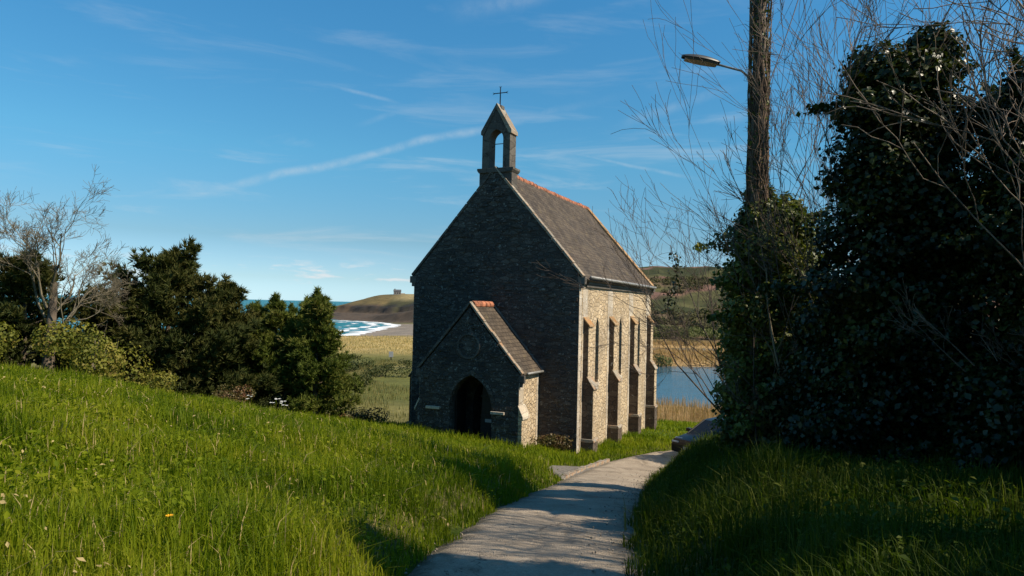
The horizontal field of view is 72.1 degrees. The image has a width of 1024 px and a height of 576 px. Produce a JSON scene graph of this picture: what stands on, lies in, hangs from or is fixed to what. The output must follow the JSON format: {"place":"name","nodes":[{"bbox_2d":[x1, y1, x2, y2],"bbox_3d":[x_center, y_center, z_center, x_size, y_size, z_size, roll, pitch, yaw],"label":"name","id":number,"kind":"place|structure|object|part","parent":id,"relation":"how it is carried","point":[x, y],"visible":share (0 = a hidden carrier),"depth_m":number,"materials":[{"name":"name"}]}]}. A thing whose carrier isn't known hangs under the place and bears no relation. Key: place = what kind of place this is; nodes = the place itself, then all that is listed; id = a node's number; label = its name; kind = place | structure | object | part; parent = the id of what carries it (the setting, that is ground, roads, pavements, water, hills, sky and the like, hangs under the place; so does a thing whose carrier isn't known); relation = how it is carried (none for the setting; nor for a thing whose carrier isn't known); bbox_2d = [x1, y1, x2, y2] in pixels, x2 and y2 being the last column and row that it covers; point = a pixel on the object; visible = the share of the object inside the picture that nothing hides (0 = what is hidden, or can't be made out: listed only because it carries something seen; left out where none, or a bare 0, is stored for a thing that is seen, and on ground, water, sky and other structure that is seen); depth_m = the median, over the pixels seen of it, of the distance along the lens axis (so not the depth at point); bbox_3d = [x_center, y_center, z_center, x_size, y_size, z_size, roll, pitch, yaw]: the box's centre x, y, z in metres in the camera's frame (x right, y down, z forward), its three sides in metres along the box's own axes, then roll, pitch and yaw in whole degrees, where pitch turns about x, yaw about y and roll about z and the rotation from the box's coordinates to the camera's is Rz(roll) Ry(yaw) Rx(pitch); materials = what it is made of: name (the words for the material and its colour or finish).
{"place":"outdoors","nodes":[
{"label":"outdoors","id":0,"kind":"place"},
{"bbox_2d":[6,295,390,333],"bbox_3d":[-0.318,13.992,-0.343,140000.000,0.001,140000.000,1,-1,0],"label":"sea","id":1,"kind":"structure","parent":0,"point":[339,325],"depth_m":461.61,"materials":[{"name":"liquid"}]},
{"bbox_2d":[332,320,400,335],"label":"surf","id":2,"kind":"structure","parent":1,"relation":"on","point":[370,330],"depth_m":388.06,"materials":[{"name":"liquid"}]},
{"bbox_2d":[0,0,1023,301],"label":"sky","id":3,"kind":"structure","parent":0,"point":[330,145],"materials":[{"name":"blue"}]},
{"bbox_2d":[2,266,1023,575],"bbox_3d":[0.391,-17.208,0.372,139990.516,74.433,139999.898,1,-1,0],"label":"ground","id":4,"kind":"structure","parent":0,"point":[388,308],"depth_m":108.56,"materials":[{"name":"green plant"}]},
{"bbox_2d":[0,321,22,362],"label":"gorse bush","id":5,"kind":"object","parent":4,"relation":"on","point":[13,333],"visible":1,"depth_m":20.57,"materials":[{"name":"green plant"}]},
{"bbox_2d":[5,296,36,358],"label":"evergreen tree","id":6,"kind":"object","parent":4,"relation":"on","point":[28,350],"depth_m":26.07,"materials":[{"name":"green plant"}]},
{"bbox_2d":[0,249,110,373],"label":"evergreen tree","id":7,"kind":"object","parent":4,"relation":"on","point":[16,285],"visible":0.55,"depth_m":22.19,"materials":[{"name":"green plant"}]},
{"bbox_2d":[0,164,142,370],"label":"bare tree","id":8,"kind":"object","parent":4,"relation":"on","point":[53,309],"visible":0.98,"depth_m":21.70,"materials":[{"name":"grey plant"}]},
{"bbox_2d":[30,317,153,387],"bbox_3d":[-12.754,2.089,21.525,2.930,2.401,3.047,1,-1,0],"label":"gorse bush","id":9,"kind":"object","parent":4,"relation":"on","point":[102,366],"visible":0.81,"depth_m":20.93,"materials":[{"name":"green plant"}]},
{"bbox_2d":[30,281,180,384],"bbox_3d":[-14.332,2.421,25.015,5.283,5.374,5.866,1,-1,19],"label":"evergreen tree","id":10,"kind":"object","parent":4,"relation":"on","point":[93,320],"visible":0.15,"depth_m":24.38,"materials":[{"name":"green plant"}]},
{"bbox_2d":[114,371,185,392],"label":"bramble bush","id":11,"kind":"object","parent":4,"relation":"on","point":[168,381],"visible":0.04,"depth_m":24.40,"materials":[{"name":"green plant"}]},
{"bbox_2d":[141,369,178,393],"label":"bramble bush","id":12,"kind":"object","parent":4,"relation":"on","point":[160,382],"visible":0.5,"depth_m":22.40,"materials":[{"name":"green plant"}]},
{"bbox_2d":[72,234,266,397],"bbox_3d":[-12.236,1.555,25.742,6.383,7.095,6.353,1,-1,0],"label":"evergreen tree","id":13,"kind":"object","parent":4,"relation":"on","point":[174,280],"visible":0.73,"depth_m":24.86,"materials":[{"name":"green plant"}]},
{"bbox_2d":[179,273,281,402],"bbox_3d":[-11.302,2.410,26.819,5.623,6.116,4.223,2,-1,-17],"label":"evergreen tree","id":14,"kind":"object","parent":4,"relation":"on","point":[234,293],"visible":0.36,"depth_m":26.36,"materials":[{"name":"green plant"}]},
{"bbox_2d":[210,383,255,402],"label":"bramble bush","id":15,"kind":"object","parent":4,"relation":"on","point":[236,395],"visible":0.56,"depth_m":23.83,"materials":[{"name":"green plant"}]},
{"bbox_2d":[193,298,304,411],"bbox_3d":[-10.676,3.113,28.470,4.638,5.555,3.786,2,-2,-27],"label":"pine tree","id":16,"kind":"object","parent":4,"relation":"on","point":[260,309],"visible":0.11,"depth_m":27.83,"materials":[{"name":"green plant"}]},
{"bbox_2d":[0,374,499,575],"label":"dead leaves","id":17,"kind":"object","parent":4,"relation":"on","point":[7,543],"visible":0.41,"depth_m":6.58,"materials":[{"name":"plant"}]},
{"bbox_2d":[252,389,300,411],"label":"bramble bush","id":18,"kind":"object","parent":4,"relation":"on","point":[268,404],"visible":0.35,"depth_m":27.08,"materials":[{"name":"green plant"}]},
{"bbox_2d":[232,291,323,411],"bbox_3d":[-9.318,2.950,28.636,3.885,5.687,4.236,0,-2,36],"label":"pine tree","id":19,"kind":"object","parent":4,"relation":"on","point":[277,317],"visible":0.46,"depth_m":27.98,"materials":[{"name":"green plant"}]},
{"bbox_2d":[0,364,557,569],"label":"meadow weeds","id":20,"kind":"object","parent":4,"relation":"on","point":[38,475],"visible":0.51,"depth_m":7.14,"materials":[{"name":"green plant"}]},
{"bbox_2d":[276,302,323,366],"bbox_3d":[-9.970,3.550,30.316,4.582,6.073,3.992,1,-1,0],"label":"pine tree","id":21,"kind":"object","parent":4,"relation":"on","point":[292,308],"visible":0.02,"depth_m":30.52,"materials":[{"name":"green plant"}]},
{"bbox_2d":[263,294,366,417],"bbox_3d":[-8.871,3.158,29.676,4.561,5.956,4.224,1,-2,25],"label":"pine tree","id":22,"kind":"object","parent":4,"relation":"on","point":[297,316],"visible":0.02,"depth_m":29.38,"materials":[{"name":"green plant"}]},
{"bbox_2d":[277,286,372,415],"bbox_3d":[-7.487,2.721,27.818,3.790,5.732,4.088,1,-1,0],"label":"pine tree","id":23,"kind":"object","parent":4,"relation":"on","point":[316,341],"visible":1,"depth_m":27.47,"materials":[{"name":"green plant"}]},
{"bbox_2d":[0,361,671,575],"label":"meadow grass","id":24,"kind":"structure","parent":4,"relation":"on","point":[123,553],"depth_m":7.47,"materials":[{"name":"green plant"}]},
{"bbox_2d":[344,363,359,371],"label":"meadow bush","id":25,"kind":"object","parent":4,"relation":"on","point":[353,368],"visible":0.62,"depth_m":131.92,"materials":[{"name":"green plant"}]},
{"bbox_2d":[349,359,373,366],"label":"meadow bush","id":26,"kind":"object","parent":4,"relation":"on","point":[361,363],"visible":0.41,"depth_m":138.27,"materials":[{"name":"green plant"}]},
{"bbox_2d":[349,358,375,368],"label":"meadow bush","id":27,"kind":"object","parent":4,"relation":"on","point":[359,362],"visible":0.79,"depth_m":136.85,"materials":[{"name":"green plant"}]},
{"bbox_2d":[339,406,389,421],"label":"bramble bush","id":28,"kind":"object","parent":4,"relation":"on","point":[361,416],"visible":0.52,"depth_m":30.07,"materials":[{"name":"green plant"}]},
{"bbox_2d":[355,373,375,383],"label":"meadow bush","id":29,"kind":"object","parent":4,"relation":"on","point":[365,380],"visible":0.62,"depth_m":111.86,"materials":[{"name":"green plant"}]},
{"bbox_2d":[325,355,411,420],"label":"rough meadow","id":30,"kind":"structure","parent":4,"relation":"on","point":[382,388],"depth_m":99.34,"materials":[{"name":"green plant"}]},
{"bbox_2d":[334,335,412,353],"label":"dune grass","id":31,"kind":"structure","parent":4,"relation":"on","point":[383,344],"depth_m":206.65,"materials":[{"name":"beige plant"}]},
{"bbox_2d":[362,363,389,376],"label":"meadow bush","id":32,"kind":"object","parent":4,"relation":"on","point":[376,371],"visible":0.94,"depth_m":124.86,"materials":[{"name":"green plant"}]},
{"bbox_2d":[360,367,391,375],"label":"meadow bush","id":33,"kind":"object","parent":4,"relation":"on","point":[377,370],"visible":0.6,"depth_m":126.20,"materials":[{"name":"green plant"}]},
{"bbox_2d":[381,363,396,370],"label":"meadow bush","id":34,"kind":"object","parent":4,"relation":"on","point":[389,365],"visible":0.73,"depth_m":136.77,"materials":[{"name":"green plant"}]},
{"bbox_2d":[393,289,404,294],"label":"headland house","id":35,"kind":"structure","parent":4,"relation":"on","point":[397,292],"depth_m":941.77,"materials":[{"name":"beige stone"}]},
{"bbox_2d":[387,367,411,376],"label":"meadow bush","id":36,"kind":"object","parent":4,"relation":"on","point":[405,372],"visible":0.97,"depth_m":125.58,"materials":[{"name":"green plant"}]},
{"bbox_2d":[398,358,411,368],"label":"meadow bush","id":37,"kind":"object","parent":4,"relation":"on","point":[407,365],"visible":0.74,"depth_m":140.88,"materials":[{"name":"green plant"}]},
{"bbox_2d":[406,86,657,453],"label":"stone chapel","id":38,"kind":"structure","parent":4,"relation":"on","point":[506,339],"depth_m":27.24,"materials":[{"name":"grey stone"}]},
{"bbox_2d":[408,450,678,575],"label":"lane","id":39,"kind":"structure","parent":4,"relation":"on","point":[551,542],"depth_m":9.32,"materials":[{"name":"grey concrete"}]},
{"bbox_2d":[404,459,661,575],"bbox_3d":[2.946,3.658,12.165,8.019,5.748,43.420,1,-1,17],"label":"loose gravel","id":40,"kind":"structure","parent":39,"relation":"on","point":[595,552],"depth_m":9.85,"materials":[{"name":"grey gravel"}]},
{"bbox_2d":[671,417,723,452],"bbox_3d":[8.216,5.900,27.616,4.063,1.454,2.100,2,-2,-38],"label":"parked car","id":41,"kind":"object","parent":39,"relation":"on","point":[681,441],"visible":0.22,"depth_m":27.10,"materials":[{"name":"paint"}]},
{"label":"windows","id":42,"kind":"part","parent":41,"relation":"part of","materials":[{"name":"black glass"}]},
{"bbox_2d":[530,433,573,449],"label":"bush","id":43,"kind":"object","parent":4,"relation":"on","point":[550,441],"visible":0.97,"depth_m":25.68,"materials":[{"name":"green plant"}]},
{"bbox_2d":[560,459,609,479],"bbox_3d":[2.293,5.816,22.414,0.431,1.050,6.619,1,-1,19],"label":"kerb edging","id":44,"kind":"object","parent":4,"relation":"on","point":[568,474],"visible":0.46,"depth_m":22.75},
{"bbox_2d":[532,170,733,428],"bbox_3d":[4.763,0.530,15.918,7.891,6.412,5.175,2,-1,-14],"label":"bare shrub","id":45,"kind":"object","parent":4,"relation":"on","point":[680,317],"visible":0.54,"depth_m":16.02,"materials":[{"name":"brown plant"}]},
{"bbox_2d":[661,245,685,313],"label":"trailing ivy","id":46,"kind":"object","parent":45,"relation":"hanging from","point":[676,275],"visible":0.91,"depth_m":15.89,"materials":[{"name":"green plant"}]},
{"bbox_2d":[579,418,699,462],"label":"verge grass","id":47,"kind":"structure","parent":4,"relation":"on","point":[675,424],"depth_m":33.88,"materials":[{"name":"green plant"}]},
{"bbox_2d":[619,485,697,534],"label":"grass tuft","id":48,"kind":"object","parent":4,"relation":"on","point":[648,516],"visible":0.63,"depth_m":9.32,"materials":[{"name":"green plant"}]},
{"bbox_2d":[653,353,672,366],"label":"willow scrub","id":49,"kind":"object","parent":4,"relation":"on","point":[666,362],"visible":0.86,"depth_m":169.69,"materials":[{"name":"green plant"}]},
{"bbox_2d":[653,326,677,338],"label":"willow scrub","id":50,"kind":"object","parent":4,"relation":"on","point":[654,333],"visible":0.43,"depth_m":294.35,"materials":[{"name":"green plant"}]},
{"bbox_2d":[666,325,683,335],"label":"willow scrub","id":51,"kind":"object","parent":4,"relation":"on","point":[675,330],"visible":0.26,"depth_m":293.58,"materials":[{"name":"green plant"}]},
{"bbox_2d":[653,339,721,347],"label":"marsh reeds","id":52,"kind":"object","parent":4,"relation":"on","point":[706,343],"visible":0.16,"depth_m":258.35,"materials":[{"name":"brown plant"}]},
{"bbox_2d":[653,347,723,366],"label":"reeds","id":53,"kind":"object","parent":4,"relation":"on","point":[666,352],"visible":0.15,"depth_m":194.63,"materials":[{"name":"brown plant"}]},
{"bbox_2d":[654,348,724,407],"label":"lagoon","id":54,"kind":"structure","parent":4,"relation":"in","point":[673,385],"depth_m":132.11,"materials":[{"name":"liquid"}]},
{"bbox_2d":[656,395,725,422],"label":"reeds","id":55,"kind":"object","parent":4,"relation":"on","point":[696,415],"visible":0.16,"depth_m":86.55,"materials":[{"name":"beige plant"}]},
{"bbox_2d":[648,274,734,330],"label":"hillside scrub","id":56,"kind":"object","parent":4,"relation":"on","point":[692,279],"visible":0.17,"depth_m":392.69,"materials":[{"name":"green plant"}]},
{"bbox_2d":[683,326,703,337],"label":"willow scrub","id":57,"kind":"object","parent":4,"relation":"on","point":[695,331],"visible":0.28,"depth_m":300.21,"materials":[{"name":"green plant"}]},
{"bbox_2d":[678,327,710,340],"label":"willow scrub","id":58,"kind":"object","parent":4,"relation":"on","point":[692,334],"visible":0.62,"depth_m":286.52,"materials":[{"name":"green plant"}]},
{"bbox_2d":[697,329,719,339],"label":"willow scrub","id":59,"kind":"object","parent":4,"relation":"on","point":[715,334],"visible":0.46,"depth_m":294.92,"materials":[{"name":"green plant"}]},
{"bbox_2d":[703,328,724,339],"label":"willow scrub","id":60,"kind":"object","parent":4,"relation":"on","point":[718,335],"visible":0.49,"depth_m":295.25,"materials":[{"name":"green plant"}]},
{"bbox_2d":[681,0,766,411],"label":"utility pole","id":61,"kind":"object","parent":4,"relation":"on","point":[708,61],"visible":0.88,"depth_m":13.41,"materials":[{"name":"wood"}]},
{"bbox_2d":[731,0,785,413],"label":"dry vine","id":62,"kind":"object","parent":61,"relation":"attached to","point":[751,100],"visible":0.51,"depth_m":13.35,"materials":[{"name":"brown plant"}]},
{"bbox_2d":[770,0,797,81],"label":"overhead cable","id":63,"kind":"object","parent":61,"relation":"attached to","point":[784,39],"visible":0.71,"depth_m":14.53,"materials":[{"name":"metal"}]},
{"bbox_2d":[713,339,737,378],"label":"ivy thicket","id":64,"kind":"object","parent":4,"relation":"on","point":[720,365],"depth_m":16.02,"materials":[{"name":"green plant"}]},
{"bbox_2d":[653,188,800,408],"bbox_3d":[3.792,0.604,12.715,3.269,4.847,2.729,1,-1,0],"label":"bare shrub","id":65,"kind":"object","parent":4,"relation":"on","point":[775,353],"visible":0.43,"depth_m":12.44,"materials":[{"name":"brown plant"}]},
{"bbox_2d":[688,338,801,450],"bbox_3d":[4.742,2.122,12.638,2.443,2.540,1.993,2,-2,-23],"label":"bramble heap","id":66,"kind":"object","parent":4,"relation":"on","point":[771,425],"visible":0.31,"depth_m":12.56,"materials":[{"name":"green plant"}]},
{"bbox_2d":[643,0,871,441],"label":"bare shrub","id":67,"kind":"object","parent":4,"relation":"on","point":[689,117],"visible":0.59,"depth_m":12.86,"materials":[{"name":"brown plant"}]},
{"bbox_2d":[612,0,917,354],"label":"bare shrub","id":68,"kind":"object","parent":4,"relation":"on","point":[763,140],"visible":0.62,"depth_m":11.65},
{"bbox_2d":[692,57,848,454],"bbox_3d":[5.094,-0.430,13.427,2.699,7.750,2.998,0,-2,42],"label":"ivy thicket","id":69,"kind":"object","parent":4,"relation":"on","point":[734,323],"visible":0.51,"depth_m":13.07,"materials":[{"name":"green plant"}]},
{"bbox_2d":[720,434,851,494],"bbox_3d":[3.070,2.044,8.060,1.503,0.726,1.984,1,-1,0],"label":"grass tuft","id":70,"kind":"object","parent":4,"relation":"on","point":[772,465],"visible":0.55,"depth_m":8.21,"materials":[{"name":"green plant"}]},
{"bbox_2d":[726,432,853,478],"bbox_3d":[3.504,2.209,8.917,1.683,0.670,2.505,1,-2,25],"label":"grass tuft","id":71,"kind":"object","parent":4,"relation":"on","point":[771,447],"visible":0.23,"depth_m":9.28,"materials":[{"name":"green plant"}]},
{"bbox_2d":[616,430,1023,575],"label":"bank grass","id":72,"kind":"structure","parent":4,"relation":"on","point":[949,566],"depth_m":6.57,"materials":[{"name":"green plant"}]},
{"bbox_2d":[766,287,884,455],"bbox_3d":[5.324,1.558,11.791,2.264,3.294,2.083,1,-2,25],"label":"ivy thicket","id":73,"kind":"object","parent":4,"relation":"on","point":[796,391],"visible":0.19,"depth_m":11.72,"materials":[{"name":"green plant"}]},
{"bbox_2d":[639,439,1023,575],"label":"bank weeds","id":74,"kind":"object","parent":4,"relation":"on","point":[887,535],"visible":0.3,"depth_m":5.84,"materials":[{"name":"green plant"}]},
{"bbox_2d":[652,0,1023,299],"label":"bare shrub","id":75,"kind":"object","parent":4,"relation":"on","point":[820,96],"visible":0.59,"depth_m":12.22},
{"bbox_2d":[653,432,1023,575],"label":"weed leaves","id":76,"kind":"object","parent":4,"relation":"on","point":[1018,515],"visible":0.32,"depth_m":6.02,"materials":[{"name":"green plant"}]},
{"bbox_2d":[734,0,1023,467],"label":"ivy clad tree","id":77,"kind":"object","parent":4,"relation":"on","point":[894,201],"visible":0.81,"depth_m":10.34,"materials":[{"name":"green plant"}]},
{"bbox_2d":[796,140,980,399],"bbox_3d":[8.051,0.165,13.453,4.567,6.542,4.231,1,-1,0],"label":"ivy thicket","id":78,"kind":"object","parent":4,"relation":"on","point":[826,199],"depth_m":14.73,"materials":[{"name":"green plant"}]},
{"bbox_2d":[825,0,1023,269],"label":"bare shrub","id":79,"kind":"object","parent":4,"relation":"on","point":[967,117],"visible":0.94,"depth_m":8.02,"materials":[{"name":"brown plant"}]},
{"bbox_2d":[830,0,1022,183],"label":"bare shrub","id":80,"kind":"object","parent":4,"relation":"on","point":[867,8],"visible":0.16,"depth_m":12.46,"materials":[{"name":"brown plant"}]},
{"bbox_2d":[876,278,1023,484],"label":"ivy thicket","id":81,"kind":"object","parent":4,"relation":"on","point":[999,434],"visible":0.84,"depth_m":8.69,"materials":[{"name":"green plant"}]},
{"bbox_2d":[926,21,1023,430],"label":"ivy clad tree","id":82,"kind":"object","parent":4,"relation":"on","point":[1006,314],"visible":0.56,"depth_m":9.54,"materials":[{"name":"green plant"}]},
{"bbox_2d":[1014,218,1023,423],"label":"ivy clad tree","id":83,"kind":"object","parent":4,"relation":"on","point":[1021,286],"visible":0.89,"depth_m":8.37,"materials":[{"name":"green plant"}]},
{"bbox_2d":[549,465,594,477],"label":"apron paving","id":84,"kind":"structure","parent":0,"point":[561,470],"depth_m":21.55,"materials":[{"name":"grey concrete"}]}
]}

